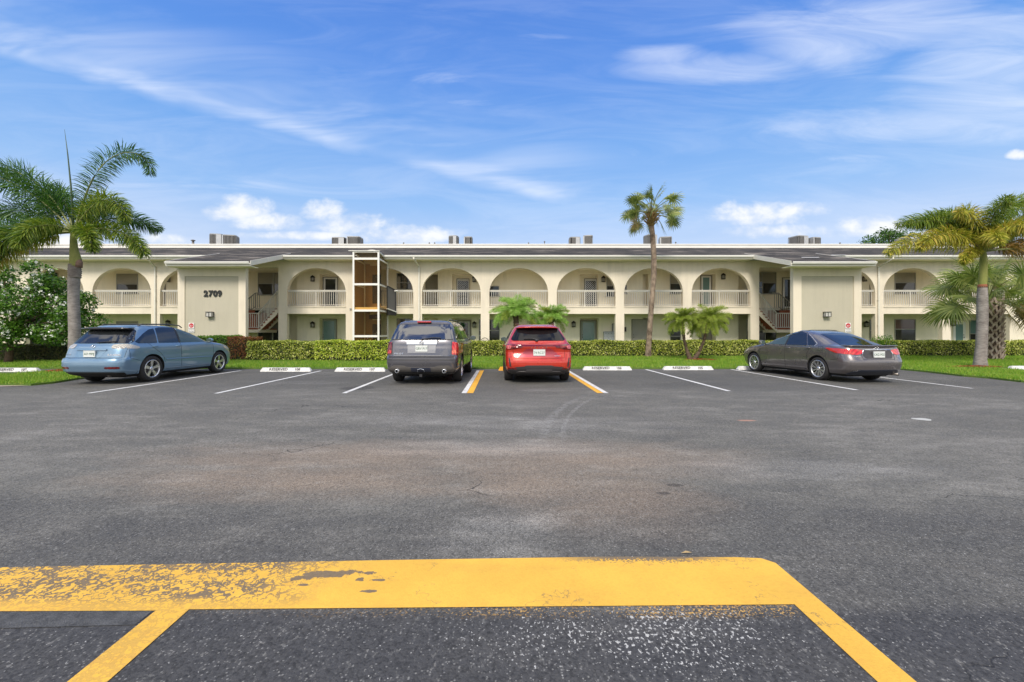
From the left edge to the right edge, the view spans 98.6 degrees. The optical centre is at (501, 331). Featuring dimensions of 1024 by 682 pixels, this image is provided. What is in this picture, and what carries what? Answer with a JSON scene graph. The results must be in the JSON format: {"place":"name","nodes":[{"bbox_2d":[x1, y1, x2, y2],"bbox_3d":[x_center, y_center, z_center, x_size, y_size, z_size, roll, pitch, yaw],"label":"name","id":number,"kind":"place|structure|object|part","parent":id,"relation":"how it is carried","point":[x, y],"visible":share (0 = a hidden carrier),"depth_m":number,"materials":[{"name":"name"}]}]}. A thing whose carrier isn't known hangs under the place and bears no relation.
{"place":"outdoors","nodes":[
{"label":"outdoors","id":0,"kind":"place"},
{"bbox_2d":[0,369,1023,681],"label":"parking lot","id":1,"kind":"structure","parent":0,"point":[880,517],"depth_m":3.53,"materials":[{"name":"grey asphalt"}]},
{"bbox_2d":[0,368,40,371],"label":"wheel stop","id":2,"kind":"object","parent":1,"relation":"on","point":[15,369],"visible":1,"depth_m":15.44,"materials":[{"name":"white concrete"}]},
{"bbox_2d":[0,611,151,627],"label":"asphalt seam","id":3,"kind":"object","parent":1,"relation":"on","point":[49,619],"visible":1,"depth_m":2.15,"materials":[{"name":"grey asphalt"}]},
{"bbox_2d":[61,324,229,380],"bbox_3d":[-10.720,0.572,13.828,1.958,1.658,4.725,0,0,3],"label":"blue suv","id":4,"kind":"object","parent":1,"relation":"on","point":[147,352],"visible":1,"depth_m":12.21,"materials":[{"name":"paint"}]},
{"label":"rear window","id":5,"kind":"part","parent":4,"relation":"part of","materials":[{"name":"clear glass"}]},
{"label":"side window","id":6,"kind":"part","parent":4,"relation":"part of","materials":[{"name":"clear glass"}]},
{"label":"side window","id":7,"kind":"part","parent":4,"relation":"part of","materials":[{"name":"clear glass"}]},
{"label":"side window","id":8,"kind":"part","parent":4,"relation":"part of","materials":[{"name":"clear glass"}]},
{"bbox_2d":[90,371,235,392],"bbox_3d":[-9.432,1.396,12.970,0.112,0.001,5.860,0,0,0],"label":"parking line","id":9,"kind":"object","parent":1,"relation":"on","point":[158,382],"visible":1,"depth_m":12.03,"materials":[{"name":"white paint"}]},
{"bbox_2d":[218,371,318,392],"bbox_3d":[-6.501,1.396,12.900,0.103,0.001,5.800,0,0,0],"label":"parking line","id":10,"kind":"object","parent":1,"relation":"on","point":[265,382],"visible":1,"depth_m":11.91,"materials":[{"name":"white paint"}]},
{"bbox_2d":[260,368,311,371],"bbox_3d":[-7.640,1.333,15.600,1.780,0.135,0.170,0,0,0],"label":"wheel stop","id":11,"kind":"object","parent":1,"relation":"on","point":[286,370],"visible":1,"depth_m":15.53,"materials":[{"name":"white concrete"}]},
{"bbox_2d":[335,368,385,371],"bbox_3d":[-5.010,1.333,15.600,1.780,0.135,0.170,0,0,0],"label":"wheel stop","id":12,"kind":"object","parent":1,"relation":"on","point":[360,370],"visible":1,"depth_m":15.53,"materials":[{"name":"white concrete"}]},
{"bbox_2d":[343,374,391,392],"bbox_3d":[-3.603,1.396,12.920,0.110,0.001,5.760,0,0,0],"label":"parking line","id":13,"kind":"object","parent":1,"relation":"on","point":[366,384],"visible":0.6,"depth_m":11.69,"materials":[{"name":"white paint"}]},
{"bbox_2d":[387,319,475,380],"bbox_3d":[-2.061,0.519,13.918,2.308,1.763,4.865,0,0,2],"label":"grey suv","id":14,"kind":"object","parent":1,"relation":"on","point":[420,348],"visible":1,"depth_m":11.71,"materials":[{"name":"paint"}]},
{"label":"rear window","id":15,"kind":"part","parent":14,"relation":"part of","materials":[{"name":"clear glass"}]},
{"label":"side window","id":16,"kind":"part","parent":14,"relation":"part of","materials":[{"name":"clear glass"}]},
{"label":"side window","id":17,"kind":"part","parent":14,"relation":"part of","materials":[{"name":"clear glass"}]},
{"bbox_2d":[0,557,915,681],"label":"painted band","id":18,"kind":"object","parent":1,"relation":"on","point":[169,595],"visible":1,"depth_m":2.40,"materials":[{"name":"yellow paint"}]},
{"bbox_2d":[462,370,479,392],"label":"parking line","id":19,"kind":"object","parent":1,"relation":"on","point":[466,389],"visible":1,"depth_m":12.15,"materials":[{"name":"white paint"}]},
{"bbox_2d":[467,370,483,392],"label":"parking line","id":20,"kind":"object","parent":1,"relation":"on","point":[474,384],"visible":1,"depth_m":12.15,"materials":[{"name":"yellow paint"}]},
{"bbox_2d":[501,324,570,379],"bbox_3d":[0.985,0.574,14.145,2.020,1.654,4.670,0,0,-1],"label":"red suv","id":21,"kind":"object","parent":1,"relation":"on","point":[536,349],"visible":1,"depth_m":11.94,"materials":[{"name":"paint"}]},
{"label":"rear window","id":22,"kind":"part","parent":21,"relation":"part of","materials":[{"name":"black glass"}]},
{"bbox_2d":[569,373,601,392],"bbox_3d":[2.250,1.396,13.025,0.138,0.001,5.950,0,0,0],"label":"parking line","id":23,"kind":"object","parent":1,"relation":"on","point":[586,384],"visible":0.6,"depth_m":11.80,"materials":[{"name":"yellow paint"}]},
{"bbox_2d":[569,371,607,392],"bbox_3d":[2.381,1.396,13.025,0.113,0.001,5.950,0,0,0],"label":"parking line","id":24,"kind":"object","parent":1,"relation":"on","point":[593,385],"visible":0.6,"depth_m":11.91,"materials":[{"name":"white paint"}]},
{"bbox_2d":[582,366,631,369],"bbox_3d":[3.860,1.333,16.150,1.780,0.135,0.170,0,0,0],"label":"wheel stop","id":25,"kind":"object","parent":1,"relation":"on","point":[607,368],"visible":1,"depth_m":16.09,"materials":[{"name":"white concrete"}]},
{"bbox_2d":[645,369,729,390],"bbox_3d":[5.370,1.396,13.400,0.112,0.001,6.000,0,0,0],"label":"parking line","id":26,"kind":"object","parent":1,"relation":"on","point":[691,381],"visible":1,"depth_m":12.39,"materials":[{"name":"white paint"}]},
{"bbox_2d":[662,366,713,369],"bbox_3d":[6.865,1.333,16.250,1.830,0.135,0.170,0,0,0],"label":"wheel stop","id":27,"kind":"object","parent":1,"relation":"on","point":[687,368],"visible":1,"depth_m":16.19,"materials":[{"name":"white concrete"}]},
{"bbox_2d":[736,366,785,369],"bbox_3d":[9.610,1.333,16.300,1.780,0.135,0.170,0,0,0],"label":"wheel stop","id":28,"kind":"object","parent":1,"relation":"on","point":[745,368],"visible":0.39,"depth_m":16.23,"materials":[{"name":"white concrete"}]},
{"bbox_2d":[730,369,856,389],"bbox_3d":[8.552,1.396,13.500,0.112,0.001,5.800,0,0,0],"label":"parking line","id":29,"kind":"object","parent":1,"relation":"on","point":[798,380],"visible":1,"depth_m":12.65,"materials":[{"name":"white paint"}]},
{"bbox_2d":[744,330,901,379],"bbox_3d":[9.930,0.666,14.220,2.108,1.469,4.840,0,0,-6],"label":"grey sedan","id":30,"kind":"object","parent":1,"relation":"on","point":[821,354],"visible":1,"depth_m":12.77,"materials":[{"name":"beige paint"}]},
{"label":"side window","id":31,"kind":"part","parent":30,"relation":"part of","materials":[{"name":"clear glass"}]},
{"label":"side window","id":32,"kind":"part","parent":30,"relation":"part of","materials":[{"name":"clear glass"}]},
{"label":"side window","id":33,"kind":"part","parent":30,"relation":"part of","materials":[{"name":"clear glass"}]},
{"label":"rear window","id":34,"kind":"part","parent":30,"relation":"part of","materials":[{"name":"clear glass"}]},
{"bbox_2d":[911,418,930,420],"bbox_3d":[6.725,1.396,7.031,0.260,0.001,0.226,0,0,0],"label":"paint splat","id":35,"kind":"object","parent":1,"relation":"on","point":[922,419],"visible":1,"depth_m":7.01,"materials":[{"name":"white paint"}]},
{"bbox_2d":[881,377,967,387],"bbox_3d":[11.661,1.396,13.600,0.112,0.001,5.400,0,0,0],"label":"parking line","id":36,"kind":"object","parent":1,"relation":"on","point":[924,382],"visible":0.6,"depth_m":12.15,"materials":[{"name":"white paint"}]},
{"bbox_2d":[1008,366,1023,369],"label":"wheel stop","id":37,"kind":"object","parent":1,"relation":"on","point":[1019,367],"visible":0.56,"depth_m":16.34,"materials":[{"name":"white concrete"}]},
{"bbox_2d":[0,354,1023,385],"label":"lawn","id":38,"kind":"structure","parent":0,"point":[574,367],"depth_m":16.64,"materials":[{"name":"plant"}]},
{"bbox_2d":[0,343,67,360],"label":"hedge","id":39,"kind":"object","parent":38,"relation":"on","point":[34,351],"visible":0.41,"depth_m":20.65,"materials":[{"name":"green plant"}]},
{"bbox_2d":[0,258,113,361],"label":"flowering tree","id":40,"kind":"object","parent":38,"relation":"on","point":[53,329],"visible":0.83,"depth_m":19.12,"materials":[{"name":"green plant"}]},
{"bbox_2d":[0,129,164,348],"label":"foxtail palm","id":41,"kind":"object","parent":38,"relation":"on","point":[85,223],"visible":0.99,"depth_m":15.08,"materials":[{"name":"green plant"}]},
{"bbox_2d":[197,334,242,345],"bbox_3d":[-13.908,0.740,21.703,1.698,1.271,1.286,0,0,0],"label":"hedge","id":42,"kind":"object","parent":38,"relation":"on","point":[220,339],"visible":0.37,"depth_m":21.31,"materials":[{"name":"green plant"}]},
{"bbox_2d":[226,336,262,359],"bbox_3d":[-12.574,0.773,21.509,1.130,1.202,1.467,0,0,0],"label":"hedge","id":43,"kind":"object","parent":38,"relation":"on","point":[236,345],"visible":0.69,"depth_m":20.97,"materials":[{"name":"orange plant"}]},
{"bbox_2d":[246,339,319,360],"bbox_3d":[-10.377,0.868,21.312,3.341,1.019,1.498,0,0,0],"label":"hedge","id":44,"kind":"object","parent":38,"relation":"on","point":[287,349],"visible":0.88,"depth_m":20.74,"materials":[{"name":"green plant"}]},
{"bbox_2d":[313,339,390,360],"bbox_3d":[-6.146,0.852,21.110,5.209,1.077,1.698,0,0,0],"label":"hedge","id":45,"kind":"object","parent":38,"relation":"on","point":[344,349],"visible":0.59,"depth_m":20.45,"materials":[{"name":"green plant"}]},
{"bbox_2d":[348,250,387,340],"bbox_3d":[-8.101,-1.802,26.923,1.820,6.405,2.146,0,0,0],"label":"glazed lift shaft","id":46,"kind":"object","parent":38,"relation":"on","point":[367,285],"visible":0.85,"depth_m":27.40,"materials":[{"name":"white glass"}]},
{"bbox_2d":[369,275,380,340],"bbox_3d":[-8.060,-1.175,27.954,0.760,4.950,0.056,0,0,0],"label":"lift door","id":47,"kind":"structure","parent":46,"relation":"in","point":[374,277],"depth_m":27.97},
{"bbox_2d":[488,294,540,327],"bbox_3d":[0.626,-0.210,21.016,2.621,3.268,2.474,0,0,0],"label":"pygmy date palm","id":48,"kind":"object","parent":38,"relation":"on","point":[517,309],"visible":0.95,"depth_m":20.68,"materials":[{"name":"green plant"}]},
{"bbox_2d":[532,304,568,332],"bbox_3d":[2.399,0.008,21.599,1.957,2.833,2.109,0,0,0],"label":"pygmy date palm","id":49,"kind":"object","parent":38,"relation":"on","point":[548,314],"visible":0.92,"depth_m":21.33,"materials":[{"name":"green plant"}]},
{"bbox_2d":[471,339,674,355],"bbox_3d":[3.351,0.902,25.014,12.607,0.995,1.494,0,0,0],"label":"hedge","id":50,"kind":"object","parent":38,"relation":"on","point":[593,347],"visible":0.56,"depth_m":24.44,"materials":[{"name":"green plant"}]},
{"bbox_2d":[603,331,613,340],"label":"mailbox bank","id":51,"kind":"structure","parent":38,"relation":"on","point":[608,335],"depth_m":29.64,"materials":[{"name":"grey metal"}]},
{"bbox_2d":[604,332,613,340],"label":"mailbox door","id":52,"kind":"structure","parent":51,"relation":"in","point":[605,333],"depth_m":29.64,"materials":[{"name":"grey metal"}]},
{"bbox_2d":[620,183,685,355],"bbox_3d":[8.280,-3.335,24.461,3.526,9.517,3.374,0,0,0],"label":"cabbage palm","id":53,"kind":"object","parent":38,"relation":"on","point":[650,217],"visible":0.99,"depth_m":24.16,"materials":[{"name":"green plant"}]},
{"bbox_2d":[662,303,733,359],"bbox_3d":[9.557,0.037,21.568,3.410,2.925,2.252,0,0,0],"label":"twin pygmy palm","id":54,"kind":"object","parent":38,"relation":"on","point":[706,319],"visible":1,"depth_m":21.33,"materials":[{"name":"green plant"}]},
{"bbox_2d":[668,339,772,355],"bbox_3d":[12.621,0.891,25.157,6.056,0.975,1.398,0,0,0],"label":"hedge","id":55,"kind":"object","parent":38,"relation":"on","point":[738,347],"visible":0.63,"depth_m":24.65,"materials":[{"name":"green plant"}]},
{"bbox_2d":[869,334,902,357],"bbox_3d":[19.472,0.747,22.603,1.688,1.297,1.725,0,0,0],"label":"shrub","id":56,"kind":"object","parent":38,"relation":"on","point":[884,339],"visible":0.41,"depth_m":22.45,"materials":[{"name":"green plant"}]},
{"bbox_2d":[858,227,920,243],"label":"broadleaf tree","id":57,"kind":"object","parent":38,"relation":"on","point":[890,235],"visible":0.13,"depth_m":49.37,"materials":[{"name":"green plant"}]},
{"bbox_2d":[872,339,1023,355],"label":"hedge","id":58,"kind":"object","parent":38,"relation":"on","point":[929,347],"visible":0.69,"depth_m":24.64,"materials":[{"name":"green plant"}]},
{"bbox_2d":[883,189,1023,366],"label":"foxtail palm","id":59,"kind":"object","parent":38,"relation":"on","point":[962,228],"visible":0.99,"depth_m":17.12,"materials":[{"name":"green plant"}]},
{"bbox_2d":[918,252,1023,358],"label":"cabbage palm","id":60,"kind":"object","parent":38,"relation":"on","point":[951,309],"visible":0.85,"depth_m":21.34,"materials":[{"name":"green plant"}]},
{"bbox_2d":[946,365,1000,367],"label":"mulch","id":61,"kind":"object","parent":38,"relation":"on","point":[976,365],"visible":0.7,"depth_m":16.79,"materials":[{"name":"brown wood"}]},
{"bbox_2d":[0,0,1023,243],"label":"sky","id":62,"kind":"structure","parent":0,"point":[262,121],"materials":[{"name":"blue"}]},
{"label":"ground","id":63,"kind":"structure","parent":0,"visible":0},
{"bbox_2d":[1,244,1023,343],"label":"apartment building","id":64,"kind":"structure","parent":63,"relation":"on","point":[304,292],"depth_m":28.13,"materials":[{"name":"beige paint"}]},
{"bbox_2d":[115,274,138,293],"bbox_3d":[-25.442,-3.255,29.850,1.550,1.391,0.099,0,0,0],"label":"window","id":65,"kind":"structure","parent":64,"relation":"in","point":[123,281],"depth_m":29.88,"materials":[{"name":"grey glass"}]},
{"bbox_2d":[116,321,137,323],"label":"window","id":66,"kind":"structure","parent":64,"relation":"in","point":[117,322],"depth_m":29.87,"materials":[{"name":"grey glass"}]},
{"bbox_2d":[164,284,165,305],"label":"door","id":67,"kind":"structure","parent":64,"relation":"in","point":[165,284],"depth_m":29.87,"materials":[{"name":"white metal"}]},
{"bbox_2d":[188,323,194,331],"bbox_3d":[-17.234,-0.237,24.421,0.340,0.533,0.019,0,0,0],"label":"tow sign","id":68,"kind":"object","parent":64,"relation":"attached to","point":[191,325],"visible":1,"depth_m":24.42,"materials":[{"name":"white metal"}]},
{"bbox_2d":[209,233,222,243],"bbox_3d":[-22.418,-7.006,34.700,0.903,1.412,0.904,0,0,-14],"label":"air conditioner","id":69,"kind":"object","parent":64,"relation":"on","point":[215,238],"visible":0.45,"depth_m":34.28,"materials":[{"name":"grey metal"}]},
{"bbox_2d":[222,234,239,243],"bbox_3d":[-21.367,-6.960,34.700,0.983,1.320,0.984,0,0,-14],"label":"air conditioner","id":70,"kind":"object","parent":64,"relation":"on","point":[230,239],"visible":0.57,"depth_m":34.28,"materials":[{"name":"grey metal"}]},
{"bbox_2d":[258,273,277,294],"bbox_3d":[-16.288,-3.348,30.699,1.591,1.578,0.099,0,0,0],"label":"window","id":71,"kind":"structure","parent":64,"relation":"in","point":[267,282],"depth_m":30.73,"materials":[{"name":"grey glass"}]},
{"bbox_2d":[258,322,277,340],"bbox_3d":[-16.288,0.006,30.699,1.591,1.504,0.099,0,0,0],"label":"window","id":72,"kind":"structure","parent":64,"relation":"in","point":[266,336],"depth_m":30.73,"materials":[{"name":"black glass"}]},
{"bbox_2d":[322,319,336,339],"bbox_3d":[-11.940,0.227,30.420,1.070,2.226,0.059,0,0,0],"label":"door","id":73,"kind":"structure","parent":64,"relation":"in","point":[329,326],"depth_m":30.40,"materials":[{"name":"teal paint"}]},
{"bbox_2d":[323,277,337,305],"bbox_3d":[-11.848,-2.716,30.420,1.033,2.172,0.059,0,0,0],"label":"door","id":74,"kind":"structure","parent":64,"relation":"in","point":[329,283],"depth_m":30.40,"materials":[{"name":"beige paint"}]},
{"bbox_2d":[332,237,346,243],"bbox_3d":[-12.744,-6.864,34.700,1.024,1.129,1.024,0,0,0],"label":"air conditioner","id":75,"kind":"object","parent":64,"relation":"on","point":[339,240],"visible":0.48,"depth_m":34.21,"materials":[{"name":"grey metal"}]},
{"bbox_2d":[347,236,362,243],"bbox_3d":[-11.567,-6.895,34.700,1.024,1.191,1.023,0,0,0],"label":"air conditioner","id":76,"kind":"object","parent":64,"relation":"on","point":[354,239],"visible":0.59,"depth_m":34.23,"materials":[{"name":"grey metal"}]},
{"bbox_2d":[386,285,397,315],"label":"lift gate","id":77,"kind":"structure","parent":64,"relation":"attached to","point":[391,301],"depth_m":27.62,"materials":[{"name":"grey metal"}]},
{"bbox_2d":[396,273,411,289],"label":"window","id":78,"kind":"structure","parent":64,"relation":"in","point":[403,283],"depth_m":29.88,"materials":[{"name":"black glass"}]},
{"bbox_2d":[397,319,411,325],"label":"window","id":79,"kind":"structure","parent":64,"relation":"in","point":[399,321],"depth_m":29.88,"materials":[{"name":"black glass"}]},
{"bbox_2d":[449,235,458,243],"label":"air conditioner","id":80,"kind":"object","parent":64,"relation":"on","point":[453,239],"visible":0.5,"depth_m":34.40,"materials":[{"name":"grey metal"}]},
{"bbox_2d":[456,278,468,305],"bbox_3d":[-2.694,-2.660,30.400,0.886,2.061,0.099,0,0,0],"label":"door","id":81,"kind":"structure","parent":64,"relation":"in","point":[461,283],"depth_m":30.40,"materials":[{"name":"beige paint"}]},
{"bbox_2d":[455,320,470,338],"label":"door","id":82,"kind":"structure","parent":64,"relation":"in","point":[467,323],"depth_m":30.40,"materials":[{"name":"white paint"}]},
{"bbox_2d":[464,236,472,243],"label":"air conditioner","id":83,"kind":"object","parent":64,"relation":"on","point":[468,239],"visible":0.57,"depth_m":34.40,"materials":[{"name":"grey metal"}]},
{"bbox_2d":[479,320,499,340],"bbox_3d":[-0.852,-0.047,29.850,1.513,1.572,0.099,0,0,0],"label":"window","id":84,"kind":"structure","parent":64,"relation":"in","point":[494,333],"depth_m":29.88,"materials":[{"name":"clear glass"}]},
{"bbox_2d":[489,286,499,296],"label":"window","id":85,"kind":"structure","parent":64,"relation":"in","point":[494,294],"depth_m":29.88,"materials":[{"name":"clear glass"}]},
{"bbox_2d":[569,237,579,243],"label":"air conditioner","id":86,"kind":"object","parent":64,"relation":"on","point":[574,240],"visible":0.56,"depth_m":34.29,"materials":[{"name":"grey metal"}]},
{"bbox_2d":[583,235,592,243],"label":"air conditioner","id":87,"kind":"object","parent":64,"relation":"on","point":[587,239],"visible":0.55,"depth_m":34.38,"materials":[{"name":"grey metal"}]},
{"bbox_2d":[580,320,596,340],"bbox_3d":[5.979,0.246,30.400,1.181,2.189,0.099,0,0,0],"label":"door","id":88,"kind":"structure","parent":64,"relation":"in","point":[588,328],"depth_m":30.40,"materials":[{"name":"teal paint"}]},
{"bbox_2d":[584,278,596,305],"bbox_3d":[6.127,-2.660,30.412,0.886,2.061,0.074,0,0,0],"label":"door","id":89,"kind":"structure","parent":64,"relation":"in","point":[589,283],"depth_m":30.40,"materials":[{"name":"beige paint"}]},
{"bbox_2d":[606,276,613,296],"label":"window","id":90,"kind":"structure","parent":64,"relation":"in","point":[609,286],"depth_m":29.88,"materials":[{"name":"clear glass"}]},
{"bbox_2d":[631,319,647,340],"bbox_3d":[9.387,0.235,29.850,1.160,2.210,0.099,0,0,0],"label":"door","id":91,"kind":"structure","parent":64,"relation":"in","point":[638,326],"depth_m":29.86,"materials":[{"name":"beige paint"}]},
{"bbox_2d":[643,234,656,243],"bbox_3d":[11.693,-6.979,34.700,0.823,1.358,0.824,0,0,-14],"label":"air conditioner","id":92,"kind":"object","parent":64,"relation":"on","point":[646,239],"visible":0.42,"depth_m":34.40,"materials":[{"name":"grey metal"}]},
{"bbox_2d":[658,236,671,243],"bbox_3d":[12.871,-6.892,34.700,0.903,1.183,0.903,0,0,11],"label":"air conditioner","id":93,"kind":"object","parent":64,"relation":"on","point":[665,240],"visible":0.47,"depth_m":34.31,"materials":[{"name":"grey metal"}]},
{"bbox_2d":[669,274,680,293],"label":"window","id":94,"kind":"structure","parent":64,"relation":"in","point":[674,285],"depth_m":29.88,"materials":[{"name":"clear glass"}]},
{"bbox_2d":[670,329,680,340],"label":"window","id":95,"kind":"structure","parent":64,"relation":"in","point":[677,335],"depth_m":29.88,"materials":[{"name":"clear glass"}]},
{"bbox_2d":[699,328,711,339],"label":"door","id":96,"kind":"structure","parent":64,"relation":"in","point":[709,337],"depth_m":30.40,"materials":[{"name":"beige paint"}]},
{"bbox_2d":[700,275,711,305],"bbox_3d":[14.118,-2.771,30.420,0.775,2.282,0.059,0,0,0],"label":"door","id":97,"kind":"structure","parent":64,"relation":"in","point":[705,280],"depth_m":30.40,"materials":[{"name":"beige paint"}]},
{"bbox_2d":[746,281,763,293],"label":"window","id":98,"kind":"structure","parent":64,"relation":"in","point":[760,282],"depth_m":29.88,"materials":[{"name":"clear glass"}]},
{"bbox_2d":[746,320,765,340],"bbox_3d":[17.251,-0.047,29.850,1.405,1.572,0.099,0,0,0],"label":"window","id":99,"kind":"structure","parent":64,"relation":"in","point":[762,336],"depth_m":29.88,"materials":[{"name":"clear glass"}]},
{"bbox_2d":[759,272,777,293],"bbox_3d":[18.450,-3.404,30.699,1.516,1.541,0.099,0,0,0],"label":"window","id":100,"kind":"structure","parent":64,"relation":"in","point":[768,278],"depth_m":30.72,"materials":[{"name":"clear glass"}]},
{"bbox_2d":[766,333,775,340],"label":"window","id":101,"kind":"structure","parent":64,"relation":"in","point":[769,336],"depth_m":30.73,"materials":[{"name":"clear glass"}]},
{"bbox_2d":[782,277,789,307],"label":"door","id":102,"kind":"structure","parent":64,"relation":"in","point":[785,280],"depth_m":30.70,"materials":[{"name":"beige paint"}]},
{"bbox_2d":[788,235,808,243],"bbox_3d":[23.344,-6.927,34.700,1.023,1.253,1.024,0,0,-14],"label":"air conditioner","id":103,"kind":"object","parent":64,"relation":"on","point":[800,239],"visible":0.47,"depth_m":34.27,"materials":[{"name":"grey metal"}]},
{"bbox_2d":[809,237,820,243],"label":"air conditioner","id":104,"kind":"object","parent":64,"relation":"on","point":[814,240],"visible":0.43,"depth_m":34.36,"materials":[{"name":"grey metal"}]},
{"bbox_2d":[845,323,850,331],"bbox_3d":[19.218,-0.237,24.421,0.340,0.533,0.019,0,0,0],"label":"tow sign","id":105,"kind":"object","parent":64,"relation":"attached to","point":[847,325],"visible":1,"depth_m":24.42,"materials":[{"name":"white metal"}]},
{"bbox_2d":[869,284,870,305],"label":"door","id":106,"kind":"structure","parent":64,"relation":"in","point":[869,284],"depth_m":29.89,"materials":[{"name":"white metal"}]},
{"bbox_2d":[869,320,870,339],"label":"window","id":107,"kind":"structure","parent":64,"relation":"in","point":[869,320],"depth_m":29.89,"materials":[{"name":"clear glass"}]},
{"bbox_2d":[894,273,915,293],"bbox_3d":[27.381,-3.291,29.850,1.513,1.463,0.099,0,0,0],"label":"window","id":108,"kind":"structure","parent":64,"relation":"in","point":[902,281],"depth_m":29.88,"materials":[{"name":"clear glass"}]},
{"bbox_2d":[894,319,915,340],"bbox_3d":[27.381,-0.102,29.850,1.513,1.536,0.099,0,0,0],"label":"window","id":109,"kind":"structure","parent":64,"relation":"in","point":[904,329],"depth_m":29.88,"materials":[{"name":"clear glass"}]},
{"bbox_2d":[894,237,916,243],"bbox_3d":[31.840,-6.862,34.700,1.064,1.124,1.064,0,0,11],"label":"air conditioner","id":110,"kind":"object","parent":64,"relation":"on","point":[906,238],"visible":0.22,"depth_m":34.30,"materials":[{"name":"grey metal"}]},
{"bbox_2d":[953,322,965,339],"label":"door","id":111,"kind":"structure","parent":64,"relation":"in","point":[959,332],"depth_m":29.85,"materials":[{"name":"teal wood"}]},
{"bbox_2d":[969,320,975,339],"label":"window","id":112,"kind":"structure","parent":64,"relation":"in","point":[972,323],"depth_m":29.88,"materials":[{"name":"teal glass"}]}
]}

